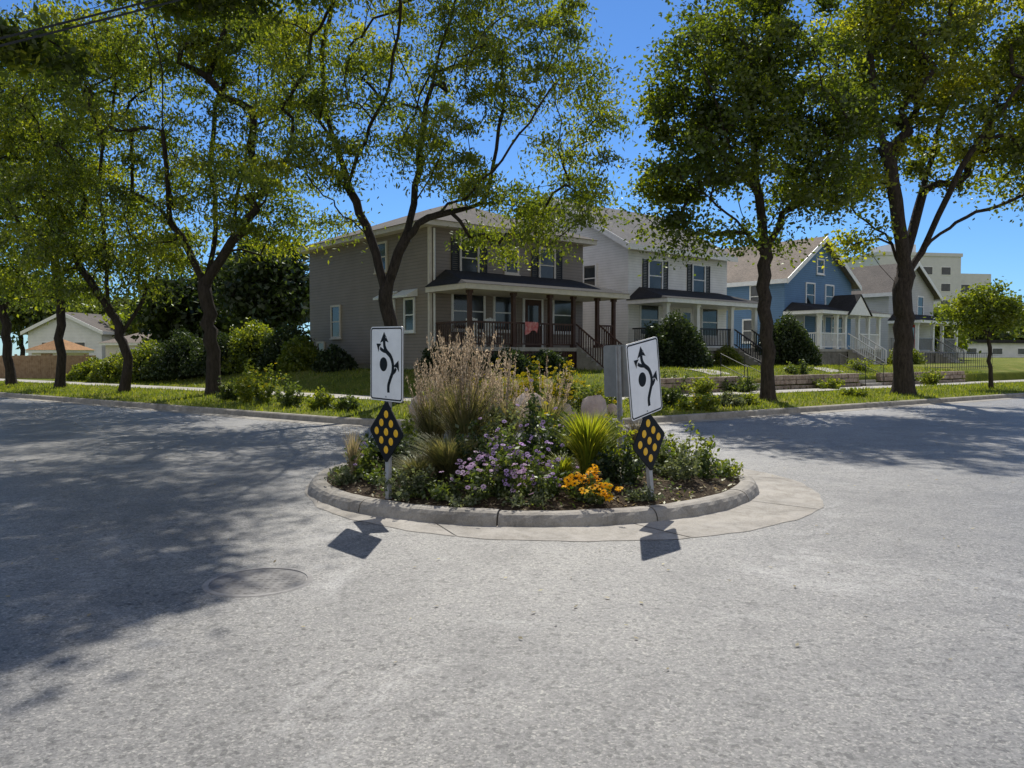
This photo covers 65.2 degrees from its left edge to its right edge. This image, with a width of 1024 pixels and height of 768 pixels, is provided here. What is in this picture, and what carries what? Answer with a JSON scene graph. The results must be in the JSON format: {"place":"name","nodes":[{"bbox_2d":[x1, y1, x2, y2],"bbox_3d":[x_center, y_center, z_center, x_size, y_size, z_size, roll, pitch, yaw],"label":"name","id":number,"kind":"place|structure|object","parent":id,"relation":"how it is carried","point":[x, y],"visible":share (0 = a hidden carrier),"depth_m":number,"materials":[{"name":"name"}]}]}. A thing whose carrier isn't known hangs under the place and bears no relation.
{"place":"outdoors","nodes":[
{"label":"outdoors","id":0,"kind":"place"},
{"bbox_2d":[0,0,156,39],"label":"overhead cable","id":1,"kind":"object","parent":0,"point":[64,22],"visible":1,"depth_m":12.13,"materials":[{"name":"black paint"}]},
{"bbox_2d":[0,0,180,46],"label":"overhead cable","id":2,"kind":"object","parent":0,"point":[76,26],"visible":1,"depth_m":12.09,"materials":[{"name":"black paint"}]},
{"bbox_2d":[0,398,1023,767],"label":"road","id":3,"kind":"structure","parent":0,"point":[158,658],"depth_m":4.90,"materials":[{"name":"asphalt"}]},
{"bbox_2d":[202,567,312,596],"bbox_3d":[-1.790,1.393,5.654,0.750,0.005,0.750,0,2,0],"label":"manhole cover","id":4,"kind":"object","parent":3,"relation":"on","point":[261,581],"visible":1,"depth_m":5.62,"materials":[{"name":"metal"}]},
{"bbox_2d":[0,392,1023,429],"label":"kerb","id":5,"kind":"structure","parent":3,"relation":"on","point":[368,422],"depth_m":22.13,"materials":[{"name":"concrete"}]},
{"bbox_2d":[305,451,823,540],"bbox_3d":[0.549,1.063,9.870,6.156,0.380,6.050,0,2,0],"label":"traffic circle","id":6,"kind":"object","parent":3,"relation":"on","point":[735,507],"visible":0.51,"depth_m":7.79,"materials":[{"name":"concrete"}]},
{"bbox_2d":[319,465,361,485],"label":"leafy plant","id":7,"kind":"object","parent":6,"relation":"on","point":[346,477],"visible":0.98,"depth_m":9.02,"materials":[{"name":"green plant"}]},
{"bbox_2d":[339,426,365,474],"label":"prairie grass","id":8,"kind":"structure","parent":6,"relation":"on","point":[350,453],"depth_m":9.20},
{"bbox_2d":[334,442,384,477],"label":"flowering plant","id":9,"kind":"object","parent":6,"relation":"on","point":[367,459],"visible":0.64,"depth_m":9.25,"materials":[{"name":"green plant"}]},
{"bbox_2d":[370,326,403,498],"bbox_3d":[-1.270,0.347,8.166,0.047,1.865,0.616,-2,4,-41],"label":"traffic sign","id":10,"kind":"object","parent":6,"relation":"on","point":[387,364],"visible":0.98,"depth_m":8.13,"materials":[{"name":"metal"}]},
{"bbox_2d":[363,432,423,472],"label":"leafy plant","id":11,"kind":"object","parent":6,"relation":"on","point":[404,447],"visible":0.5,"depth_m":9.32,"materials":[{"name":"green plant"}]},
{"bbox_2d":[375,462,434,500],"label":"leafy plant","id":12,"kind":"object","parent":6,"relation":"on","point":[404,479],"visible":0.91,"depth_m":8.13,"materials":[{"name":"green plant"}]},
{"bbox_2d":[383,453,450,485],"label":"shrub","id":13,"kind":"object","parent":6,"relation":"on","point":[419,463],"depth_m":8.49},
{"bbox_2d":[401,357,457,455],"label":"reed grass","id":14,"kind":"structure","parent":6,"relation":"on","point":[424,423],"depth_m":10.18,"materials":[{"name":"plant"}]},
{"bbox_2d":[408,474,465,501],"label":"leafy plant","id":15,"kind":"object","parent":6,"relation":"on","point":[437,492],"visible":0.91,"depth_m":8.00,"materials":[{"name":"green plant"}]},
{"bbox_2d":[397,431,489,480],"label":"prairie grass","id":16,"kind":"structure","parent":6,"relation":"on","point":[440,452],"depth_m":8.59,"materials":[{"name":"plant"}]},
{"bbox_2d":[443,490,482,507],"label":"leafy plant","id":17,"kind":"object","parent":6,"relation":"on","point":[469,499],"visible":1,"depth_m":7.76,"materials":[{"name":"green plant"}]},
{"bbox_2d":[422,325,505,453],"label":"reed grass","id":18,"kind":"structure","parent":6,"relation":"on","point":[456,409],"depth_m":9.29,"materials":[{"name":"plant"}]},
{"bbox_2d":[453,417,498,481],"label":"flowering plant","id":19,"kind":"object","parent":6,"relation":"on","point":[481,447],"visible":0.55,"depth_m":8.49,"materials":[{"name":"green plant"}]},
{"bbox_2d":[439,453,529,499],"bbox_3d":[-0.259,0.918,7.979,0.878,0.460,0.616,-1,2,-18],"label":"flowering plant","id":20,"kind":"object","parent":6,"relation":"on","point":[483,488],"visible":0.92,"depth_m":7.97,"materials":[{"name":"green plant"}]},
{"bbox_2d":[485,348,529,446],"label":"reed grass","id":21,"kind":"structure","parent":6,"relation":"on","point":[507,396],"depth_m":10.51,"materials":[{"name":"plant"}]},
{"bbox_2d":[475,399,542,459],"bbox_3d":[-0.099,0.553,9.456,0.827,0.760,0.763,2,3,41],"label":"leafy plant","id":22,"kind":"object","parent":6,"relation":"on","point":[496,422],"visible":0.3,"depth_m":9.44,"materials":[{"name":"green plant"}]},
{"bbox_2d":[477,404,564,486],"bbox_3d":[0.105,0.646,8.247,0.946,0.875,0.945,0,2,0],"label":"flowering plant","id":23,"kind":"object","parent":6,"relation":"on","point":[516,456],"visible":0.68,"depth_m":8.29,"materials":[{"name":"green plant"}]},
{"bbox_2d":[498,487,553,507],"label":"leafy plant","id":24,"kind":"object","parent":6,"relation":"on","point":[536,499],"visible":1,"depth_m":7.74,"materials":[{"name":"green plant"}]},
{"bbox_2d":[329,446,736,509],"bbox_3d":[0.237,0.952,10.108,5.004,0.346,5.031,0,2,0],"label":"ground cover","id":25,"kind":"object","parent":6,"relation":"on","point":[636,481],"visible":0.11,"depth_m":8.40,"materials":[{"name":"green plant"}]},
{"bbox_2d":[500,379,567,464],"bbox_3d":[0.238,0.442,9.328,0.862,1.006,0.965,0,2,0],"label":"flowering plant","id":26,"kind":"object","parent":6,"relation":"on","point":[531,423],"visible":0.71,"depth_m":9.22,"materials":[{"name":"green plant"}]},
{"bbox_2d":[334,445,735,509],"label":"wood chips","id":27,"kind":"object","parent":6,"relation":"on","point":[358,490],"visible":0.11,"depth_m":8.43,"materials":[{"name":"brown wood"}]},
{"bbox_2d":[503,356,572,405],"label":"garden plant","id":28,"kind":"object","parent":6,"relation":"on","point":[534,385],"visible":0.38,"depth_m":18.59,"materials":[{"name":"green plant"}]},
{"bbox_2d":[503,449,578,496],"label":"flowering plant","id":29,"kind":"object","parent":6,"relation":"on","point":[553,483],"visible":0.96,"depth_m":7.99,"materials":[{"name":"green plant"}]},
{"bbox_2d":[519,355,573,442],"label":"reed grass","id":30,"kind":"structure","parent":6,"relation":"on","point":[551,406],"depth_m":11.17,"materials":[{"name":"plant"}]},
{"bbox_2d":[524,401,592,455],"bbox_3d":[0.652,0.560,9.999,1.009,0.699,0.807,-1,2,-18],"label":"flowering plant","id":31,"kind":"object","parent":6,"relation":"on","point":[566,451],"visible":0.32,"depth_m":9.96,"materials":[{"name":"green plant"}]},
{"bbox_2d":[544,452,586,480],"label":"iris clump","id":32,"kind":"object","parent":6,"relation":"on","point":[566,464],"visible":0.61,"depth_m":8.47,"materials":[{"name":"green plant"}]},
{"bbox_2d":[546,407,626,473],"bbox_3d":[0.841,0.645,8.826,0.975,0.751,1.030,0,2,0],"label":"iris clump","id":33,"kind":"object","parent":6,"relation":"on","point":[588,436],"visible":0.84,"depth_m":8.71,"materials":[{"name":"green plant"}]},
{"bbox_2d":[562,464,623,504],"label":"flowering plant","id":34,"kind":"object","parent":6,"relation":"on","point":[593,490],"visible":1,"depth_m":7.82,"materials":[{"name":"orange plant"}]},
{"bbox_2d":[581,395,607,421],"bbox_3d":[1.780,0.638,17.335,0.592,0.812,0.617,0,2,0],"label":"boulder","id":35,"kind":"object","parent":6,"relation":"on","point":[589,404],"visible":0.51,"depth_m":17.16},
{"bbox_2d":[603,344,628,448],"bbox_3d":[1.572,0.253,11.626,0.046,1.646,0.610,-2,1,-43],"label":"traffic sign","id":36,"kind":"object","parent":6,"relation":"on","point":[615,377],"visible":0.76,"depth_m":11.64,"materials":[{"name":"metal"}]},
{"bbox_2d":[588,436,645,485],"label":"leafy plant","id":37,"kind":"object","parent":6,"relation":"on","point":[629,471],"visible":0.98,"depth_m":8.48,"materials":[{"name":"green plant"}]},
{"bbox_2d":[598,415,637,462],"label":"flowering plant","id":38,"kind":"object","parent":6,"relation":"on","point":[617,435],"visible":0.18,"depth_m":9.65,"materials":[{"name":"green plant"}]},
{"bbox_2d":[621,484,665,501],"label":"leafy plant","id":39,"kind":"object","parent":6,"relation":"on","point":[638,495],"visible":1,"depth_m":7.98,"materials":[{"name":"green plant"}]},
{"bbox_2d":[625,337,664,496],"bbox_3d":[1.354,0.407,8.038,0.047,1.706,0.616,2,12,40],"label":"traffic sign","id":40,"kind":"object","parent":6,"relation":"on","point":[643,379],"visible":0.98,"depth_m":7.99,"materials":[{"name":"metal"}]},
{"bbox_2d":[652,442,702,480],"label":"leafy plant","id":41,"kind":"object","parent":6,"relation":"on","point":[684,470],"visible":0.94,"depth_m":8.90,"materials":[{"name":"green plant"}]},
{"bbox_2d":[660,420,719,462],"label":"leafy plant","id":42,"kind":"object","parent":6,"relation":"on","point":[673,446],"visible":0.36,"depth_m":10.10,"materials":[{"name":"green plant"}]},
{"bbox_2d":[674,444,727,478],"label":"leafy plant","id":43,"kind":"object","parent":6,"relation":"on","point":[704,456],"visible":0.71,"depth_m":9.20,"materials":[{"name":"green plant"}]},
{"bbox_2d":[0,357,1023,419],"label":"lawn","id":44,"kind":"structure","parent":0,"point":[84,388],"depth_m":29.74,"materials":[{"name":"plant"}]},
{"bbox_2d":[0,159,89,384],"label":"street tree","id":45,"kind":"object","parent":44,"relation":"on","point":[10,373],"visible":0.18,"depth_m":37.30,"materials":[{"name":"green plant"}]},
{"bbox_2d":[0,269,89,355],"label":"background tree","id":46,"kind":"object","parent":44,"relation":"on","point":[20,323],"visible":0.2,"depth_m":98.19,"materials":[{"name":"green plant"}]},
{"bbox_2d":[0,354,95,377],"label":"wooden fence","id":47,"kind":"object","parent":44,"relation":"on","point":[36,366],"visible":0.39,"depth_m":46.47,"materials":[{"name":"brown wood"}]},
{"bbox_2d":[26,339,93,355],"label":"garden shed","id":48,"kind":"structure","parent":44,"relation":"on","point":[71,348],"depth_m":55.95,"materials":[{"name":"orange"}]},
{"bbox_2d":[0,22,135,387],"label":"street tree","id":49,"kind":"object","parent":44,"relation":"on","point":[60,377],"visible":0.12,"depth_m":33.57,"materials":[{"name":"green plant"}]},
{"bbox_2d":[20,312,128,360],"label":"ranch house","id":50,"kind":"structure","parent":44,"relation":"on","point":[91,331],"depth_m":71.31,"materials":[{"name":"white"}]},
{"bbox_2d":[66,355,102,380],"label":"round shrub","id":51,"kind":"object","parent":44,"relation":"on","point":[79,371],"visible":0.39,"depth_m":41.19,"materials":[{"name":"green plant"}]},
{"bbox_2d":[85,352,121,382],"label":"round shrub","id":52,"kind":"object","parent":44,"relation":"on","point":[100,371],"visible":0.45,"depth_m":39.13,"materials":[{"name":"green plant"}]},
{"bbox_2d":[0,0,224,391],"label":"street tree","id":53,"kind":"object","parent":44,"relation":"on","point":[72,170],"visible":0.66,"depth_m":29.25,"materials":[{"name":"green plant"}]},
{"bbox_2d":[99,330,151,360],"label":"garage building","id":54,"kind":"structure","parent":44,"relation":"on","point":[112,346],"depth_m":65.86,"materials":[{"name":"beige"}]},
{"bbox_2d":[107,337,165,382],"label":"round shrub","id":55,"kind":"object","parent":44,"relation":"on","point":[142,354],"visible":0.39,"depth_m":38.55,"materials":[{"name":"green plant"}]},
{"bbox_2d":[138,325,203,380],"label":"round shrub","id":56,"kind":"object","parent":44,"relation":"on","point":[174,351],"visible":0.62,"depth_m":37.53,"materials":[{"name":"green plant"}]},
{"bbox_2d":[0,0,354,394],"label":"street tree","id":57,"kind":"object","parent":44,"relation":"on","point":[217,61],"visible":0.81,"depth_m":27.03,"materials":[{"name":"green plant"}]},
{"bbox_2d":[120,266,242,349],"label":"background tree","id":58,"kind":"object","parent":44,"relation":"on","point":[163,323],"visible":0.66,"depth_m":53.55,"materials":[{"name":"green plant"}]},
{"bbox_2d":[178,330,240,376],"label":"round shrub","id":59,"kind":"object","parent":44,"relation":"on","point":[197,366],"visible":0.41,"depth_m":36.44,"materials":[{"name":"green plant"}]},
{"bbox_2d":[232,358,261,402],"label":"garden plant","id":60,"kind":"object","parent":44,"relation":"on","point":[245,394],"visible":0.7,"depth_m":23.84,"materials":[{"name":"green plant"}]},
{"bbox_2d":[221,317,273,373],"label":"round shrub","id":61,"kind":"object","parent":44,"relation":"on","point":[248,343],"visible":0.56,"depth_m":36.09,"materials":[{"name":"green plant"}]},
{"bbox_2d":[190,232,309,334],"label":"background tree","id":62,"kind":"object","parent":44,"relation":"on","point":[271,296],"visible":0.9,"depth_m":49.94,"materials":[{"name":"green plant"}]},
{"bbox_2d":[244,363,286,403],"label":"garden plant","id":63,"kind":"object","parent":44,"relation":"on","point":[262,396],"visible":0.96,"depth_m":23.29,"materials":[{"name":"green plant"}]},
{"bbox_2d":[253,321,322,371],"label":"round shrub","id":64,"kind":"object","parent":44,"relation":"on","point":[272,350],"visible":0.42,"depth_m":35.24,"materials":[{"name":"green plant"}]},
{"bbox_2d":[273,374,310,406],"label":"garden plant","id":65,"kind":"object","parent":44,"relation":"on","point":[289,391],"visible":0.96,"depth_m":22.07,"materials":[{"name":"green plant"}]},
{"bbox_2d":[275,333,317,372],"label":"round shrub","id":66,"kind":"object","parent":44,"relation":"on","point":[300,353],"visible":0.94,"depth_m":33.89,"materials":[{"name":"green plant"}]},
{"bbox_2d":[304,385,336,409],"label":"garden plant","id":67,"kind":"object","parent":44,"relation":"on","point":[320,400],"visible":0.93,"depth_m":21.11,"materials":[{"name":"green plant"}]},
{"bbox_2d":[312,344,358,372],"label":"round shrub","id":68,"kind":"object","parent":44,"relation":"on","point":[334,357],"visible":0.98,"depth_m":32.66,"materials":[{"name":"green plant"}]},
{"bbox_2d":[203,0,657,403],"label":"street tree","id":69,"kind":"object","parent":44,"relation":"on","point":[485,45],"visible":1,"depth_m":21.88,"materials":[{"name":"green plant"}]},
{"bbox_2d":[416,341,455,374],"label":"round shrub","id":70,"kind":"object","parent":44,"relation":"on","point":[427,355],"visible":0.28,"depth_m":28.63,"materials":[{"name":"green plant"}]},
{"bbox_2d":[296,203,629,370],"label":"taupe house","id":71,"kind":"structure","parent":44,"relation":"on","point":[436,287],"depth_m":32.90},
{"bbox_2d":[329,305,341,339],"bbox_3d":[-8.129,-2.835,36.789,0.110,1.580,0.990,-2,3,-40],"label":"window","id":72,"kind":"structure","parent":71,"relation":"in","point":[335,310],"depth_m":36.82,"materials":[{"name":"clear glass"}]},
{"bbox_2d":[392,289,417,333],"bbox_3d":[-4.273,-2.895,31.842,0.500,1.760,1.120,-2,3,-40],"label":"window","id":73,"kind":"structure","parent":71,"relation":"in","point":[408,303],"depth_m":31.92,"materials":[{"name":"clear glass"}]},
{"bbox_2d":[451,294,485,332],"bbox_3d":[-1.723,-2.888,32.056,1.740,1.630,0.110,-2,3,-40],"label":"window","id":74,"kind":"structure","parent":71,"relation":"in","point":[458,302],"depth_m":31.99,"materials":[{"name":"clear glass"}]},
{"bbox_2d":[459,238,479,271],"bbox_3d":[-1.700,-5.039,32.030,0.980,1.530,0.060,-2,3,-40],"label":"window","id":75,"kind":"structure","parent":71,"relation":"in","point":[466,264],"depth_m":32.04,"materials":[{"name":"clear glass"}]},
{"bbox_2d":[493,297,510,332],"bbox_3d":[-0.299,-2.931,33.245,1.240,1.630,0.110,-2,3,-40],"label":"window","id":76,"kind":"structure","parent":71,"relation":"in","point":[501,305],"depth_m":33.19,"materials":[{"name":"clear glass"}]},
{"bbox_2d":[522,298,543,346],"bbox_3d":[0.908,-2.628,34.263,1.150,2.150,0.100,-2,3,-40],"label":"door","id":77,"kind":"structure","parent":71,"relation":"in","point":[532,309],"depth_m":34.26,"materials":[{"name":"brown wood"}]},
{"bbox_2d":[539,247,555,278],"bbox_3d":[1.529,-5.136,34.714,0.980,1.530,0.060,-2,3,-40],"label":"window","id":78,"kind":"structure","parent":71,"relation":"in","point":[547,269],"depth_m":34.72,"materials":[{"name":"clear glass"}]},
{"bbox_2d":[552,300,570,334],"bbox_3d":[2.276,-3.009,35.383,1.340,1.630,0.110,-2,3,-40],"label":"window","id":79,"kind":"structure","parent":71,"relation":"in","point":[561,310],"depth_m":35.34,"materials":[{"name":"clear glass"}]},
{"bbox_2d":[490,345,541,374],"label":"round shrub","id":80,"kind":"object","parent":44,"relation":"on","point":[522,363],"visible":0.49,"depth_m":27.68,"materials":[{"name":"green plant"}]},
{"bbox_2d":[529,349,574,374],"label":"round shrub","id":81,"kind":"object","parent":44,"relation":"on","point":[555,360],"visible":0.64,"depth_m":28.52,"materials":[{"name":"green plant"}]},
{"bbox_2d":[537,354,596,411],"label":"garden plant","id":82,"kind":"object","parent":44,"relation":"on","point":[574,389],"visible":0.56,"depth_m":19.79,"materials":[{"name":"green plant"}]},
{"bbox_2d":[544,199,779,365],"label":"white house","id":83,"kind":"structure","parent":44,"relation":"on","point":[703,301],"depth_m":40.34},
{"bbox_2d":[639,305,659,336],"bbox_3d":[6.877,-3.171,39.858,1.540,1.630,0.110,-2,3,-40],"label":"window","id":84,"kind":"structure","parent":83,"relation":"in","point":[646,313],"depth_m":39.79,"materials":[{"name":"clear glass"}]},
{"bbox_2d":[648,258,662,288],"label":"window","id":85,"kind":"structure","parent":83,"relation":"in","point":[654,281],"depth_m":40.07,"materials":[{"name":"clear glass"}]},
{"bbox_2d":[692,263,705,291],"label":"window","id":86,"kind":"structure","parent":83,"relation":"in","point":[698,281],"depth_m":42.32,"materials":[{"name":"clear glass"}]},
{"bbox_2d":[701,309,718,337],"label":"window","id":87,"kind":"structure","parent":83,"relation":"in","point":[709,317],"depth_m":43.01,"materials":[{"name":"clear glass"}]},
{"bbox_2d":[661,381,690,407],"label":"garden plant","id":88,"kind":"object","parent":44,"relation":"on","point":[674,396],"visible":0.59,"depth_m":21.66,"materials":[{"name":"green plant"}]},
{"bbox_2d":[643,309,714,368],"bbox_3d":[7.236,-1.937,35.469,3.451,2.758,3.274,0,2,0],"label":"round shrub","id":89,"kind":"object","parent":44,"relation":"on","point":[679,344],"visible":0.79,"depth_m":34.55,"materials":[{"name":"green plant"}]},
{"bbox_2d":[669,391,723,410],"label":"garden plant","id":90,"kind":"object","parent":44,"relation":"on","point":[699,402],"visible":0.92,"depth_m":20.83,"materials":[{"name":"green plant"}]},
{"bbox_2d":[680,374,718,394],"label":"garden plant","id":91,"kind":"object","parent":44,"relation":"on","point":[701,388],"visible":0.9,"depth_m":26.88,"materials":[{"name":"green plant"}]},
{"bbox_2d":[660,376,740,393],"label":"stone wall","id":92,"kind":"structure","parent":44,"relation":"on","point":[721,380],"depth_m":28.12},
{"bbox_2d":[713,343,746,365],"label":"round shrub","id":93,"kind":"object","parent":44,"relation":"on","point":[731,352],"visible":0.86,"depth_m":39.50,"materials":[{"name":"green plant"}]},
{"bbox_2d":[719,374,759,391],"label":"garden plant","id":94,"kind":"object","parent":44,"relation":"on","point":[742,386],"visible":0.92,"depth_m":28.95,"materials":[{"name":"green plant"}]},
{"bbox_2d":[601,0,913,400],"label":"street tree","id":95,"kind":"object","parent":44,"relation":"on","point":[750,71],"visible":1,"depth_m":23.85,"materials":[{"name":"green plant"}]},
{"bbox_2d":[756,310,823,365],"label":"round shrub","id":96,"kind":"object","parent":44,"relation":"on","point":[793,341],"visible":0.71,"depth_m":40.48,"materials":[{"name":"green plant"}]},
{"bbox_2d":[725,236,890,364],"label":"blue house","id":97,"kind":"structure","parent":44,"relation":"on","point":[824,306],"depth_m":49.50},
{"bbox_2d":[774,373,859,389],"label":"stone wall","id":98,"kind":"structure","parent":44,"relation":"on","point":[801,379],"depth_m":32.23,"materials":[{"name":"stone"}]},
{"bbox_2d":[850,261,964,362],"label":"grey house","id":99,"kind":"structure","parent":44,"relation":"on","point":[876,282],"depth_m":58.75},
{"bbox_2d":[799,0,1023,394],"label":"street tree","id":100,"kind":"object","parent":44,"relation":"on","point":[889,30],"visible":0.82,"depth_m":27.82,"materials":[{"name":"green plant"}]},
{"bbox_2d":[844,244,990,308],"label":"apartment building","id":101,"kind":"structure","parent":44,"relation":"on","point":[945,274],"depth_m":141.74,"materials":[{"name":"white concrete"}]},
{"bbox_2d":[876,371,964,384],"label":"stone wall","id":102,"kind":"structure","parent":44,"relation":"on","point":[952,376],"depth_m":38.53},
{"bbox_2d":[933,301,976,352],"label":"background tree","id":103,"kind":"object","parent":44,"relation":"on","point":[962,338],"visible":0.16,"depth_m":69.97,"materials":[{"name":"green plant"}]},
{"bbox_2d":[923,276,1023,388],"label":"street tree","id":104,"kind":"object","parent":44,"relation":"on","point":[992,304],"visible":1,"depth_m":33.16,"materials":[{"name":"green plant"}]},
{"bbox_2d":[949,340,1023,357],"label":"building","id":105,"kind":"structure","parent":44,"relation":"on","point":[1007,348],"depth_m":87.03,"materials":[{"name":"white"}]},
{"bbox_2d":[0,379,1023,400],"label":"sidewalk","id":106,"kind":"structure","parent":0,"point":[405,398],"depth_m":32.96,"materials":[{"name":"concrete"}]},
{"bbox_2d":[0,0,1023,355],"label":"sky","id":107,"kind":"structure","parent":0,"point":[994,246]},
{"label":"near lawn","id":108,"kind":"structure","parent":0,"visible":0},
{"bbox_2d":[0,0,351,100],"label":"street tree","id":109,"kind":"object","parent":108,"relation":"on","point":[15,55],"visible":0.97,"depth_m":14.58,"materials":[{"name":"green plant"}]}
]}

